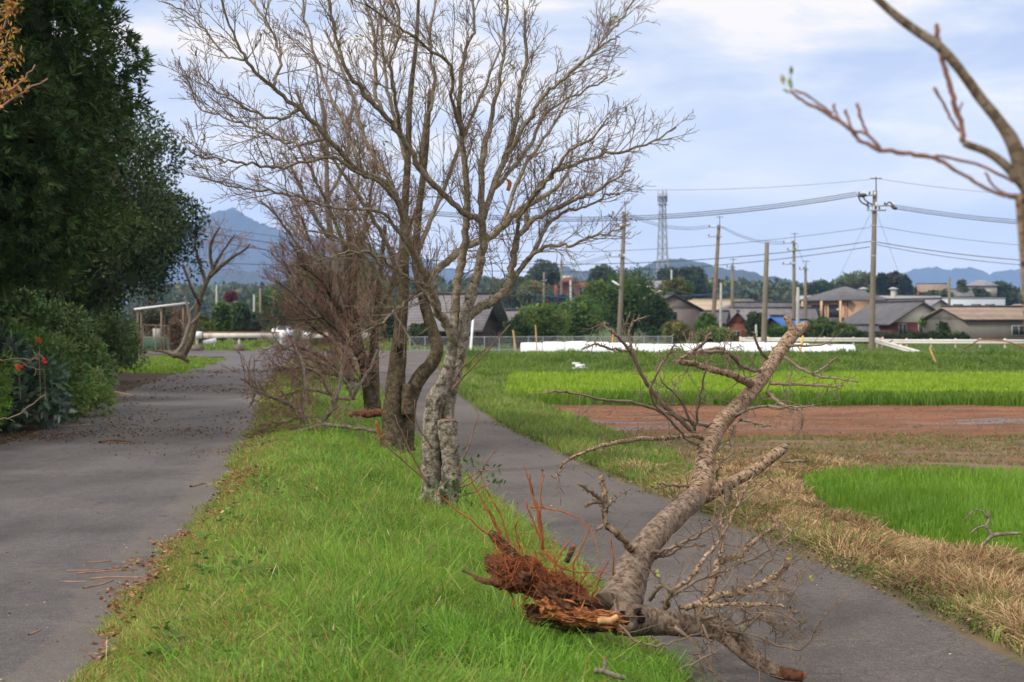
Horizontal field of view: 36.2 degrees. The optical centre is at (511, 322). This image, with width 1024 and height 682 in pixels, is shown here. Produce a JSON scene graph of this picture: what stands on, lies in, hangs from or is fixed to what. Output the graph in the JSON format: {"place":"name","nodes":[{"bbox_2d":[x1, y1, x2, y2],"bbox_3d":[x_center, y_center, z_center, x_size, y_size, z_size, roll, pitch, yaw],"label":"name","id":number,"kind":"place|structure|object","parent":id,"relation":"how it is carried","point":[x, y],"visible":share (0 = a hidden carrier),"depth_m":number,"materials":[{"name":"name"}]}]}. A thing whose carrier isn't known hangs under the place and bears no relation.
{"place":"outdoors","nodes":[
{"label":"outdoors","id":0,"kind":"place"},
{"bbox_2d":[0,357,289,681],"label":"road","id":1,"kind":"structure","parent":0,"point":[52,518],"depth_m":16.48,"materials":[{"name":"grey asphalt"}]},
{"bbox_2d":[0,355,294,458],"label":"road debris","id":2,"kind":"object","parent":1,"relation":"on","point":[110,442],"visible":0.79,"depth_m":27.25,"materials":[{"name":"brown plant"}]},
{"bbox_2d":[77,434,315,668],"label":"leaf litter","id":3,"kind":"object","parent":1,"relation":"on","point":[132,594],"visible":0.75,"depth_m":11.88,"materials":[{"name":"plant"}]},
{"bbox_2d":[128,270,447,319],"bbox_3d":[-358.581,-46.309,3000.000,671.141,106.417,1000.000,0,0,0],"label":"foothill","id":4,"kind":"structure","parent":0,"point":[245,277],"depth_m":2941.36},
{"bbox_2d":[150,351,429,356],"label":"road","id":5,"kind":"structure","parent":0,"point":[221,353],"depth_m":93.87,"materials":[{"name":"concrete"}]},
{"bbox_2d":[117,208,498,310],"bbox_3d":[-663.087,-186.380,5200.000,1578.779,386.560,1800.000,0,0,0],"label":"mountain","id":6,"kind":"structure","parent":0,"point":[237,221],"depth_m":5012.14,"materials":[{"name":"blue"}]},
{"bbox_2d":[55,364,723,681],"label":"grass","id":7,"kind":"structure","parent":0,"point":[356,549],"depth_m":10.78,"materials":[{"name":"green plant"}]},
{"bbox_2d":[97,429,669,679],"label":"blown leaves","id":8,"kind":"object","parent":7,"relation":"on","point":[191,596],"visible":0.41,"depth_m":10.09,"materials":[{"name":"brown plant"}]},
{"bbox_2d":[143,414,685,681],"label":"weeds","id":9,"kind":"object","parent":7,"relation":"on","point":[175,633],"visible":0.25,"depth_m":10.90,"materials":[{"name":"green plant"}]},
{"bbox_2d":[279,439,698,681],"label":"seed heads","id":10,"kind":"object","parent":7,"relation":"on","point":[426,573],"visible":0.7,"depth_m":10.46,"materials":[{"name":"green plant"}]},
{"bbox_2d":[0,328,1023,681],"bbox_3d":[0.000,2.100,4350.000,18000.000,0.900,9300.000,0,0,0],"label":"ground","id":11,"kind":"structure","parent":0,"point":[130,380],"depth_m":20.36,"materials":[{"name":"soil"}]},
{"bbox_2d":[0,347,24,430],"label":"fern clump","id":12,"kind":"object","parent":11,"relation":"on","point":[5,399],"visible":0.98,"depth_m":25.91,"materials":[{"name":"green plant"}]},
{"bbox_2d":[0,0,47,112],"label":"autumn tree","id":13,"kind":"object","parent":11,"relation":"on","point":[11,92],"visible":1,"depth_m":12.49,"materials":[{"name":"orange plant"}]},
{"bbox_2d":[0,320,79,432],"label":"broadleaf shrub","id":14,"kind":"object","parent":11,"relation":"on","point":[28,390],"visible":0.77,"depth_m":27.20,"materials":[{"name":"green plant"}]},
{"bbox_2d":[0,311,102,422],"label":"shrub","id":15,"kind":"object","parent":11,"relation":"on","point":[47,347],"visible":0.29,"depth_m":29.43,"materials":[{"name":"green plant"}]},
{"bbox_2d":[0,286,108,375],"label":"shrub","id":16,"kind":"object","parent":11,"relation":"on","point":[46,316],"visible":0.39,"depth_m":32.78,"materials":[{"name":"green plant"}]},
{"bbox_2d":[0,0,157,326],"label":"evergreen tree","id":17,"kind":"object","parent":11,"relation":"on","point":[51,128],"visible":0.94,"depth_m":24.93,"materials":[{"name":"green plant"}]},
{"bbox_2d":[43,362,118,416],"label":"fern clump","id":18,"kind":"object","parent":11,"relation":"on","point":[110,399],"visible":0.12,"depth_m":31.44,"materials":[{"name":"green plant"}]},
{"bbox_2d":[58,303,123,388],"bbox_3d":[-10.804,0.821,37.025,3.058,2.566,3.220,0,0,-39],"label":"shrub","id":19,"kind":"object","parent":11,"relation":"on","point":[107,365],"visible":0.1,"depth_m":37.00,"materials":[{"name":"green plant"}]},
{"bbox_2d":[24,47,195,326],"bbox_3d":[-13.105,-2.991,42.692,8.923,9.801,9.656,0,0,0],"label":"evergreen tree","id":20,"kind":"object","parent":11,"relation":"on","point":[99,272],"visible":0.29,"depth_m":41.51,"materials":[{"name":"green plant"}]},
{"bbox_2d":[80,304,150,373],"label":"shrub","id":21,"kind":"object","parent":11,"relation":"on","point":[116,336],"visible":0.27,"depth_m":48.70,"materials":[{"name":"green plant"}]},
{"bbox_2d":[105,160,211,311],"bbox_3d":[-14.799,-2.070,58.001,7.256,7.989,7.387,0,0,0],"label":"evergreen tree","id":22,"kind":"object","parent":11,"relation":"on","point":[194,216],"visible":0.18,"depth_m":57.82,"materials":[{"name":"green plant"}]},
{"bbox_2d":[134,302,188,352],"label":"shelter","id":23,"kind":"object","parent":11,"relation":"on","point":[149,342],"visible":0.56,"depth_m":96.78,"materials":[{"name":"white paint"}]},
{"bbox_2d":[130,299,201,342],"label":"broadleaf tree","id":24,"kind":"object","parent":11,"relation":"on","point":[150,317],"visible":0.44,"depth_m":106.94,"materials":[{"name":"green plant"}]},
{"bbox_2d":[117,355,225,372],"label":"roadside grass","id":25,"kind":"structure","parent":11,"relation":"on","point":[164,364],"depth_m":65.34,"materials":[{"name":"green plant"}]},
{"bbox_2d":[165,314,185,351],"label":"broadleaf tree","id":26,"kind":"object","parent":11,"relation":"on","point":[175,332],"visible":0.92,"depth_m":83.83,"materials":[{"name":"brown plant"}]},
{"bbox_2d":[172,213,255,356],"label":"bare tree","id":27,"kind":"object","parent":11,"relation":"on","point":[213,271],"visible":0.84,"depth_m":71.92,"materials":[{"name":"brown wood"}]},
{"bbox_2d":[210,300,233,340],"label":"broadleaf tree","id":28,"kind":"object","parent":11,"relation":"on","point":[221,315],"visible":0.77,"depth_m":134.59,"materials":[{"name":"green plant"}]},
{"bbox_2d":[191,331,287,350],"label":"barrier","id":29,"kind":"object","parent":11,"relation":"on","point":[201,334],"visible":0.69,"depth_m":103.14,"materials":[{"name":"white metal"}]},
{"bbox_2d":[229,300,252,340],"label":"broadleaf tree","id":30,"kind":"object","parent":11,"relation":"on","point":[241,316],"visible":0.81,"depth_m":149.46,"materials":[{"name":"green plant"}]},
{"bbox_2d":[252,284,287,331],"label":"broadleaf tree","id":31,"kind":"object","parent":11,"relation":"on","point":[266,296],"visible":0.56,"depth_m":228.97,"materials":[{"name":"green plant"}]},
{"bbox_2d":[263,322,322,428],"bbox_3d":[-3.646,0.947,26.143,1.019,1.895,1.863,0,0,0],"label":"fallen branch","id":32,"kind":"object","parent":11,"relation":"on","point":[304,377],"visible":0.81,"depth_m":26.32,"materials":[{"name":"brown wood"}]},
{"bbox_2d":[250,317,408,399],"bbox_3d":[-3.222,0.599,26.840,2.852,1.448,1.303,0,0,6],"label":"fallen branch","id":33,"kind":"object","parent":32,"relation":"on","point":[357,388],"visible":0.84,"depth_m":26.83,"materials":[{"name":"brown wood"}]},
{"bbox_2d":[245,340,350,414],"bbox_3d":[-4.345,1.282,30.943,2.025,1.860,1.745,0,0,45],"label":"fallen branch","id":34,"kind":"object","parent":11,"relation":"on","point":[316,389],"visible":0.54,"depth_m":30.97,"materials":[{"name":"brown wood"}]},
{"bbox_2d":[128,338,483,350],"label":"lane grass","id":35,"kind":"structure","parent":11,"relation":"on","point":[226,345],"depth_m":116.18,"materials":[{"name":"green plant"}]},
{"bbox_2d":[279,254,343,333],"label":"broadleaf tree","id":36,"kind":"object","parent":11,"relation":"on","point":[311,280],"visible":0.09,"depth_m":148.99,"materials":[{"name":"brown plant"}]},
{"bbox_2d":[249,383,376,439],"bbox_3d":[-3.444,1.668,25.206,2.558,1.426,1.326,0,0,35],"label":"fallen branch","id":37,"kind":"object","parent":11,"relation":"on","point":[324,424],"visible":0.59,"depth_m":25.13,"materials":[{"name":"brown wood"}]},
{"bbox_2d":[221,349,321,431],"bbox_3d":[-3.916,1.077,25.419,2.079,1.387,1.004,0,0,17],"label":"fallen branch","id":38,"kind":"object","parent":37,"relation":"on","point":[261,392],"visible":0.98,"depth_m":25.48,"materials":[{"name":"brown wood"}]},
{"bbox_2d":[255,322,381,386],"bbox_3d":[-5.406,1.310,43.783,3.071,2.842,3.080,0,0,44],"label":"fallen branch","id":39,"kind":"object","parent":11,"relation":"on","point":[351,378],"visible":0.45,"depth_m":43.96,"materials":[{"name":"brown wood"}]},
{"bbox_2d":[227,54,410,389],"bbox_3d":[-5.273,-2.796,44.209,3.467,9.863,6.852,0,0,16],"label":"cherry tree","id":40,"kind":"object","parent":11,"relation":"on","point":[339,269],"visible":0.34,"depth_m":44.13,"materials":[{"name":"brown plant"}]},
{"bbox_2d":[252,184,388,366],"bbox_3d":[-6.973,-1.667,59.534,3.609,7.481,7.858,0,0,23],"label":"cherry tree","id":41,"kind":"object","parent":11,"relation":"on","point":[312,296],"visible":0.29,"depth_m":58.41,"materials":[{"name":"brown plant"}]},
{"bbox_2d":[294,308,373,430],"bbox_3d":[-2.901,0.835,25.943,1.302,2.139,1.496,0,0,0],"label":"fallen branch","id":42,"kind":"object","parent":11,"relation":"on","point":[336,395],"visible":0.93,"depth_m":25.83,"materials":[{"name":"brown wood"}]},
{"bbox_2d":[258,111,438,410],"bbox_3d":[-3.398,-1.379,33.521,3.583,6.788,4.589,0,0,0],"label":"cherry tree","id":43,"kind":"object","parent":11,"relation":"on","point":[371,394],"visible":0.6,"depth_m":33.89,"materials":[{"name":"brown plant"}]},
{"bbox_2d":[328,240,389,338],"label":"broadleaf tree","id":44,"kind":"object","parent":11,"relation":"on","point":[364,278],"visible":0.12,"depth_m":153.85,"materials":[{"name":"brown plant"}]},
{"bbox_2d":[111,275,657,327],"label":"distant woods","id":45,"kind":"object","parent":11,"relation":"on","point":[246,292],"visible":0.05,"depth_m":576.40,"materials":[{"name":"green plant"}]},
{"bbox_2d":[106,426,686,681],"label":"dead stalks","id":46,"kind":"object","parent":11,"relation":"on","point":[305,575],"visible":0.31,"depth_m":10.40,"materials":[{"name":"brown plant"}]},
{"bbox_2d":[134,0,698,507],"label":"cherry tree","id":47,"kind":"object","parent":11,"relation":"on","point":[442,464],"visible":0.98,"depth_m":16.77,"materials":[{"name":"grey plant"}]},
{"bbox_2d":[407,323,443,346],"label":"broadleaf tree","id":48,"kind":"object","parent":11,"relation":"on","point":[415,329],"visible":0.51,"depth_m":115.18,"materials":[{"name":"green plant"}]},
{"bbox_2d":[269,0,608,453],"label":"cherry tree","id":49,"kind":"object","parent":11,"relation":"on","point":[401,395],"visible":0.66,"depth_m":23.47,"materials":[{"name":"brown plant"}]},
{"bbox_2d":[393,291,508,347],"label":"farmhouse","id":50,"kind":"object","parent":11,"relation":"on","point":[487,322],"visible":0.36,"depth_m":117.08,"materials":[{"name":"tile"}]},
{"bbox_2d":[502,314,534,348],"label":"broadleaf tree","id":51,"kind":"object","parent":11,"relation":"on","point":[519,325],"visible":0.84,"depth_m":109.48,"materials":[{"name":"green plant"}]},
{"bbox_2d":[492,273,551,307],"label":"broadleaf tree","id":52,"kind":"object","parent":11,"relation":"on","point":[513,300],"visible":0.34,"depth_m":357.60,"materials":[{"name":"green plant"}]},
{"bbox_2d":[516,279,548,307],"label":"broadleaf tree","id":53,"kind":"object","parent":11,"relation":"on","point":[532,297],"visible":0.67,"depth_m":348.18,"materials":[{"name":"green plant"}]},
{"bbox_2d":[410,336,672,350],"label":"fence","id":54,"kind":"object","parent":11,"relation":"on","point":[499,349],"visible":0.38,"depth_m":102.39,"materials":[{"name":"metal"}]},
{"bbox_2d":[512,301,574,343],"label":"broadleaf tree","id":55,"kind":"object","parent":11,"relation":"on","point":[546,320],"visible":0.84,"depth_m":130.94,"materials":[{"name":"green plant"}]},
{"bbox_2d":[526,258,562,291],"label":"broadleaf tree","id":56,"kind":"object","parent":11,"relation":"on","point":[552,276],"visible":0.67,"depth_m":377.90,"materials":[{"name":"green plant"}]},
{"bbox_2d":[390,599,730,681],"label":"grass","id":57,"kind":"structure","parent":11,"relation":"on","point":[450,626],"depth_m":9.31,"materials":[{"name":"green plant"}]},
{"bbox_2d":[559,293,606,341],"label":"broadleaf tree","id":58,"kind":"object","parent":11,"relation":"on","point":[585,315],"visible":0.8,"depth_m":139.03,"materials":[{"name":"green plant"}]},
{"bbox_2d":[581,279,609,338],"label":"broadleaf tree","id":59,"kind":"object","parent":11,"relation":"on","point":[589,289],"visible":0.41,"depth_m":174.40,"materials":[{"name":"green plant"}]},
{"bbox_2d":[586,264,618,329],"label":"broadleaf tree","id":60,"kind":"object","parent":11,"relation":"on","point":[595,276],"visible":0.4,"depth_m":358.48,"materials":[{"name":"green plant"}]},
{"bbox_2d":[609,201,630,340],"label":"utility pole","id":61,"kind":"object","parent":11,"relation":"on","point":[620,298],"visible":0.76,"depth_m":149.81,"materials":[{"name":"concrete"}]},
{"bbox_2d":[588,263,673,340],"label":"broadleaf tree","id":62,"kind":"object","parent":11,"relation":"on","point":[634,295],"visible":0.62,"depth_m":153.72,"materials":[{"name":"green plant"}]},
{"bbox_2d":[436,313,858,681],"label":"fallen tree","id":63,"kind":"object","parent":11,"relation":"on","point":[617,600],"visible":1,"depth_m":10.07,"materials":[{"name":"grey wood"}]},
{"bbox_2d":[635,290,673,341],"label":"broadleaf tree","id":64,"kind":"object","parent":11,"relation":"on","point":[657,318],"visible":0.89,"depth_m":151.39,"materials":[{"name":"green plant"}]},
{"bbox_2d":[656,188,668,277],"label":"telecom tower","id":65,"kind":"structure","parent":11,"relation":"on","point":[659,196],"depth_m":638.86,"materials":[{"name":"metal"}]},
{"bbox_2d":[642,292,703,339],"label":"barn","id":66,"kind":"structure","parent":11,"relation":"on","point":[686,311],"depth_m":165.54,"materials":[{"name":"tile"}]},
{"bbox_2d":[657,275,695,300],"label":"broadleaf tree","id":67,"kind":"object","parent":11,"relation":"on","point":[678,283],"visible":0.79,"depth_m":208.89,"materials":[{"name":"green plant"}]},
{"bbox_2d":[660,319,694,343],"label":"broadleaf tree","id":68,"kind":"object","parent":11,"relation":"on","point":[674,328],"visible":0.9,"depth_m":139.38,"materials":[{"name":"green plant"}]},
{"bbox_2d":[679,264,712,298],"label":"broadleaf tree","id":69,"kind":"object","parent":11,"relation":"on","point":[697,279],"visible":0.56,"depth_m":383.47,"materials":[{"name":"green plant"}]},
{"bbox_2d":[708,216,722,317],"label":"utility pole","id":70,"kind":"object","parent":11,"relation":"on","point":[715,281],"visible":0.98,"depth_m":171.81,"materials":[{"name":"concrete"}]},
{"bbox_2d":[695,325,737,342],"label":"broadleaf tree","id":71,"kind":"object","parent":11,"relation":"on","point":[714,329],"visible":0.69,"depth_m":137.17,"materials":[{"name":"green plant"}]},
{"bbox_2d":[440,345,1023,376],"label":"bank grass","id":72,"kind":"structure","parent":11,"relation":"on","point":[504,363],"depth_m":76.36,"materials":[{"name":"green plant"}]},
{"bbox_2d":[725,310,747,340],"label":"shed","id":73,"kind":"structure","parent":11,"relation":"on","point":[738,319],"depth_m":158.49,"materials":[{"name":"red wood"}]},
{"bbox_2d":[743,311,768,336],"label":"broadleaf tree","id":74,"kind":"object","parent":11,"relation":"on","point":[754,318],"visible":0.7,"depth_m":149.48,"materials":[{"name":"green plant"}]},
{"bbox_2d":[501,369,1023,406],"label":"rice strip","id":75,"kind":"object","parent":11,"relation":"on","point":[969,387],"visible":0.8,"depth_m":51.40,"materials":[{"name":"green plant"}]},
{"bbox_2d":[761,242,768,342],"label":"bare pole","id":76,"kind":"object","parent":11,"relation":"on","point":[765,302],"visible":0.86,"depth_m":111.85,"materials":[{"name":"concrete"}]},
{"bbox_2d":[734,301,800,306],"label":"house","id":77,"kind":"structure","parent":11,"relation":"on","point":[759,303],"depth_m":214.50,"materials":[{"name":"grey tile"}]},
{"bbox_2d":[726,307,818,337],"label":"house","id":78,"kind":"structure","parent":11,"relation":"on","point":[811,312],"depth_m":189.31,"materials":[{"name":"tile"}]},
{"bbox_2d":[546,439,1023,656],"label":"straw","id":79,"kind":"object","parent":11,"relation":"on","point":[976,559],"visible":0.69,"depth_m":15.70,"materials":[{"name":"beige plant"}]},
{"bbox_2d":[962,509,1019,547],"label":"fallen branch","id":80,"kind":"object","parent":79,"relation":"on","point":[989,538],"visible":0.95,"depth_m":16.59,"materials":[{"name":"grey wood"}]},
{"bbox_2d":[782,233,799,318],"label":"utility pole","id":81,"kind":"object","parent":11,"relation":"on","point":[793,264],"visible":0.98,"depth_m":177.84,"materials":[{"name":"concrete"}]},
{"bbox_2d":[739,336,883,344],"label":"guard rail","id":82,"kind":"object","parent":11,"relation":"on","point":[769,339],"visible":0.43,"depth_m":123.74,"materials":[{"name":"white metal"}]},
{"bbox_2d":[605,275,1022,327],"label":"distant woods","id":83,"kind":"object","parent":11,"relation":"on","point":[781,291],"visible":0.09,"depth_m":512.63,"materials":[{"name":"green plant"}]},
{"bbox_2d":[799,278,836,294],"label":"broadleaf tree","id":84,"kind":"object","parent":11,"relation":"on","point":[818,287],"visible":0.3,"depth_m":417.85,"materials":[{"name":"green plant"}]},
{"bbox_2d":[615,432,1023,476],"bbox_3d":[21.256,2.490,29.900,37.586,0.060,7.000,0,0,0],"label":"harvested field","id":85,"kind":"structure","parent":11,"relation":"on","point":[1004,460],"depth_m":30.25,"materials":[{"name":"plant"}]},
{"bbox_2d":[805,316,837,337],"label":"broadleaf tree","id":86,"kind":"object","parent":11,"relation":"on","point":[819,325],"visible":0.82,"depth_m":149.26,"materials":[{"name":"green plant"}]},
{"bbox_2d":[799,287,887,322],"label":"house","id":87,"kind":"structure","parent":11,"relation":"on","point":[840,304],"depth_m":197.04,"materials":[{"name":"grey tile"}]},
{"bbox_2d":[832,270,869,292],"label":"broadleaf tree","id":88,"kind":"object","parent":11,"relation":"on","point":[852,280],"visible":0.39,"depth_m":417.83,"materials":[{"name":"green plant"}]},
{"bbox_2d":[857,177,896,347],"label":"utility pole","id":89,"kind":"object","parent":11,"relation":"on","point":[874,205],"visible":0.98,"depth_m":113.83,"materials":[{"name":"concrete"}]},
{"bbox_2d":[169,166,856,221],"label":"power cable","id":90,"kind":"object","parent":89,"relation":"attached to","point":[593,217],"visible":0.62,"depth_m":115.43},
{"bbox_2d":[190,229,869,264],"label":"power cable","id":91,"kind":"object","parent":89,"relation":"attached to","point":[611,263],"visible":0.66,"depth_m":115.23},
{"bbox_2d":[842,300,935,333],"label":"house","id":92,"kind":"structure","parent":11,"relation":"on","point":[902,316],"depth_m":165.34,"materials":[{"name":"grey tile"}]},
{"bbox_2d":[780,0,1023,315],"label":"cherry tree","id":93,"kind":"object","parent":11,"relation":"on","point":[1014,170],"visible":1,"depth_m":3.69,"materials":[{"name":"grey plant"}]},
{"bbox_2d":[888,298,1005,304],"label":"factory","id":94,"kind":"structure","parent":11,"relation":"on","point":[977,301],"depth_m":294.00,"materials":[{"name":"white metal"}]},
{"bbox_2d":[881,338,1023,347],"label":"guard rail","id":95,"kind":"object","parent":11,"relation":"on","point":[931,341],"visible":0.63,"depth_m":113.18,"materials":[{"name":"white metal"}]},
{"bbox_2d":[922,305,1023,339],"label":"barn","id":96,"kind":"structure","parent":11,"relation":"on","point":[990,321],"depth_m":144.14,"materials":[{"name":"metal"}]},
{"bbox_2d":[992,279,1019,304],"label":"broadleaf tree","id":97,"kind":"object","parent":11,"relation":"on","point":[1007,292],"visible":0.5,"depth_m":427.74,"materials":[{"name":"green plant"}]},
{"bbox_2d":[51,0,1023,284],"label":"sky","id":98,"kind":"structure","parent":0,"point":[723,60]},
{"bbox_2d":[550,258,803,285],"bbox_3d":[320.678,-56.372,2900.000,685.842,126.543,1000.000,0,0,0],"label":"hill","id":99,"kind":"structure","parent":0,"point":[709,272],"depth_m":2860.28,"materials":[{"name":"green plant"}]},
{"bbox_2d":[379,352,1023,681],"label":"path","id":100,"kind":"structure","parent":0,"point":[874,617],"depth_m":13.51,"materials":[{"name":"grey asphalt"}]},
{"bbox_2d":[438,361,1023,654],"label":"verge grass","id":101,"kind":"structure","parent":0,"point":[495,400],"depth_m":30.76,"materials":[{"name":"green plant"}]},
{"bbox_2d":[486,341,1023,350],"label":"field edge grass","id":102,"kind":"structure","parent":0,"point":[944,347],"depth_m":118.38,"materials":[{"name":"green plant"}]},
{"bbox_2d":[550,404,1023,440],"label":"mud field","id":103,"kind":"structure","parent":0,"point":[879,420],"depth_m":39.89,"materials":[{"name":"brown soil"}]},
{"bbox_2d":[558,404,1023,439],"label":"stubble","id":104,"kind":"object","parent":103,"relation":"on","point":[835,420],"visible":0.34,"depth_m":37.66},
{"bbox_2d":[568,405,1023,464],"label":"soil clods","id":105,"kind":"object","parent":103,"relation":"on","point":[999,458],"visible":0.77,"depth_m":35.59,"materials":[{"name":"brown soil"}]},
{"bbox_2d":[803,462,1023,556],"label":"paddy grass","id":106,"kind":"structure","parent":0,"point":[931,503],"depth_m":20.84,"materials":[{"name":"green plant"}]},
{"bbox_2d":[900,266,1021,289],"bbox_3d":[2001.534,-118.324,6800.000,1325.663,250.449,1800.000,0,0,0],"label":"mountain","id":107,"kind":"structure","parent":0,"point":[936,274],"depth_m":6696.72,"materials":[{"name":"blue"}]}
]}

